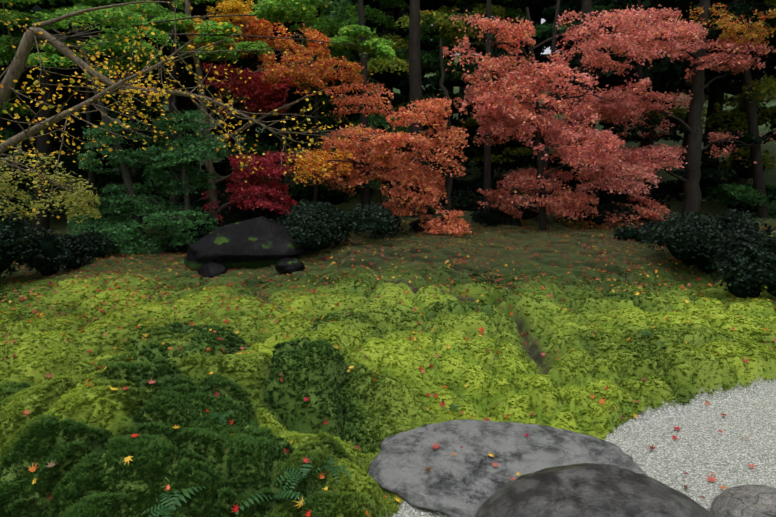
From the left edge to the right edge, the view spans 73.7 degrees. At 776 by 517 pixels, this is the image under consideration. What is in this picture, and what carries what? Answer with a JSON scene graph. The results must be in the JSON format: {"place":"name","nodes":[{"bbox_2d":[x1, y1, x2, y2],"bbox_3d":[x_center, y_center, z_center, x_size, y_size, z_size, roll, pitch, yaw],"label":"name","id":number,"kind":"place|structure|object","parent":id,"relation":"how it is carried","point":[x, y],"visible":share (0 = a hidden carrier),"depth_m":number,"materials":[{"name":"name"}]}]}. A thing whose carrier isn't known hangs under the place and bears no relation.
{"place":"outdoors","nodes":[
{"label":"outdoors","id":0,"kind":"place"},
{"bbox_2d":[0,54,775,516],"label":"ground","id":1,"kind":"structure","parent":0,"point":[698,454],"depth_m":4.55,"materials":[{"name":"green plant"}]},
{"bbox_2d":[0,168,116,284],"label":"dark shrub","id":2,"kind":"object","parent":1,"relation":"on","point":[47,253],"visible":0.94,"depth_m":7.11,"materials":[{"name":"green plant"}]},
{"bbox_2d":[66,96,227,255],"bbox_3d":[-4.093,-1.256,8.931,2.766,2.943,1.653,0,12,-1],"label":"green maple","id":3,"kind":"object","parent":1,"relation":"on","point":[120,224],"visible":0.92,"depth_m":8.70,"materials":[{"name":"green plant"}]},
{"bbox_2d":[0,0,375,224],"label":"tree","id":4,"kind":"object","parent":1,"relation":"on","point":[17,66],"visible":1,"depth_m":4.44,"materials":[{"name":"yellow plant"}]},
{"bbox_2d":[0,0,396,246],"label":"tree","id":5,"kind":"object","parent":1,"relation":"on","point":[161,18],"visible":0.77,"depth_m":8.41,"materials":[{"name":"green plant"}]},
{"bbox_2d":[197,262,225,277],"bbox_3d":[-2.498,0.170,7.388,0.357,0.251,0.333,9,15,37],"label":"rock","id":6,"kind":"object","parent":1,"relation":"on","point":[212,269],"visible":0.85,"depth_m":7.29,"materials":[{"name":"stone"}]},
{"bbox_2d":[145,189,308,253],"bbox_3d":[-2.870,-0.725,9.863,2.795,1.183,4.714,-7,14,-31],"label":"shrub","id":7,"kind":"object","parent":1,"relation":"on","point":[235,214],"visible":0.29,"depth_m":10.14,"materials":[{"name":"green plant"}]},
{"bbox_2d":[184,216,306,270],"bbox_3d":[-2.165,-0.102,8.011,1.864,1.084,1.110,-4,13,-20],"label":"rock","id":8,"kind":"object","parent":1,"relation":"on","point":[258,242],"visible":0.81,"depth_m":7.60,"materials":[{"name":"stone"}]},
{"bbox_2d":[184,0,393,224],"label":"red maple tree","id":9,"kind":"object","parent":1,"relation":"on","point":[264,85],"visible":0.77,"depth_m":9.57,"materials":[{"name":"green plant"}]},
{"bbox_2d":[275,258,304,274],"bbox_3d":[-1.403,0.116,7.412,0.422,0.250,0.377,0,12,-1],"label":"rock","id":10,"kind":"object","parent":1,"relation":"on","point":[288,266],"visible":0.9,"depth_m":7.27,"materials":[{"name":"stone"}]},
{"bbox_2d":[284,198,442,250],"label":"shrubs","id":11,"kind":"object","parent":1,"relation":"on","point":[320,224],"visible":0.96,"depth_m":8.06,"materials":[{"name":"green plant"}]},
{"bbox_2d":[290,39,471,237],"bbox_3d":[-0.163,-1.655,9.010,3.005,4.116,1.981,7,14,30],"label":"orange maple tree","id":12,"kind":"object","parent":1,"relation":"on","point":[425,186],"visible":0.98,"depth_m":8.97,"materials":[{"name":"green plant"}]},
{"bbox_2d":[0,0,768,232],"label":"tree trunks","id":13,"kind":"object","parent":1,"relation":"on","point":[43,146],"visible":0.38,"depth_m":10.81,"materials":[{"name":"brown plant"}]},
{"bbox_2d":[0,0,775,218],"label":"background trees","id":14,"kind":"object","parent":13,"relation":"on","point":[745,197],"visible":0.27,"depth_m":11.60,"materials":[{"name":"green plant"}]},
{"bbox_2d":[0,265,775,516],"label":"moss tufts","id":15,"kind":"object","parent":1,"relation":"on","point":[48,420],"visible":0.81,"depth_m":3.38,"materials":[{"name":"green plant"}]},
{"bbox_2d":[0,0,775,216],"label":"forest tree","id":16,"kind":"object","parent":1,"relation":"on","point":[664,66],"visible":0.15,"depth_m":12.86,"materials":[{"name":"green plant"}]},
{"bbox_2d":[0,217,775,516],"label":"fallen leaves","id":17,"kind":"object","parent":1,"relation":"on","point":[300,503],"visible":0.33,"depth_m":6.79,"materials":[{"name":"red plant"}]},
{"bbox_2d":[1,0,775,221],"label":"tree","id":18,"kind":"object","parent":1,"relation":"on","point":[507,153],"visible":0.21,"depth_m":12.59,"materials":[{"name":"green plant"}]},
{"bbox_2d":[141,330,665,516],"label":"fern plants","id":19,"kind":"object","parent":1,"relation":"on","point":[284,493],"visible":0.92,"depth_m":2.39,"materials":[{"name":"green plant"}]},
{"bbox_2d":[368,419,646,516],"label":"flat stone","id":20,"kind":"object","parent":1,"relation":"on","point":[468,479],"visible":0.62,"depth_m":3.12,"materials":[{"name":"stone"}]},
{"bbox_2d":[443,5,661,230],"bbox_3d":[2.978,-2.091,9.572,4.062,4.854,2.549,0,12,-1],"label":"maple tree","id":21,"kind":"object","parent":1,"relation":"on","point":[513,83],"visible":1,"depth_m":9.20,"materials":[{"name":"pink plant"}]},
{"bbox_2d":[470,201,669,245],"bbox_3d":[3.722,-0.755,10.225,4.138,0.754,2.429,11,16,43],"label":"shrub","id":22,"kind":"object","parent":1,"relation":"on","point":[491,216],"visible":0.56,"depth_m":10.24,"materials":[{"name":"green plant"}]},
{"bbox_2d":[475,463,714,516],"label":"dark rock","id":23,"kind":"object","parent":1,"relation":"on","point":[589,490],"visible":1,"depth_m":2.20,"materials":[{"name":"stone"}]},
{"bbox_2d":[565,0,775,229],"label":"maple tree","id":24,"kind":"object","parent":1,"relation":"on","point":[665,33],"visible":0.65,"depth_m":10.00,"materials":[{"name":"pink plant"}]},
{"bbox_2d":[642,208,775,298],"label":"dark shrub","id":25,"kind":"object","parent":1,"relation":"on","point":[737,252],"visible":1,"depth_m":6.06,"materials":[{"name":"green plant"}]},
{"bbox_2d":[710,484,775,516],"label":"rock","id":26,"kind":"object","parent":1,"relation":"on","point":[749,500],"visible":0.98,"depth_m":2.53,"materials":[{"name":"stone"}]},
{"bbox_2d":[237,16,750,54],"label":"sky","id":27,"kind":"structure","parent":0,"point":[547,51],"materials":[{"name":"white"}]}
]}

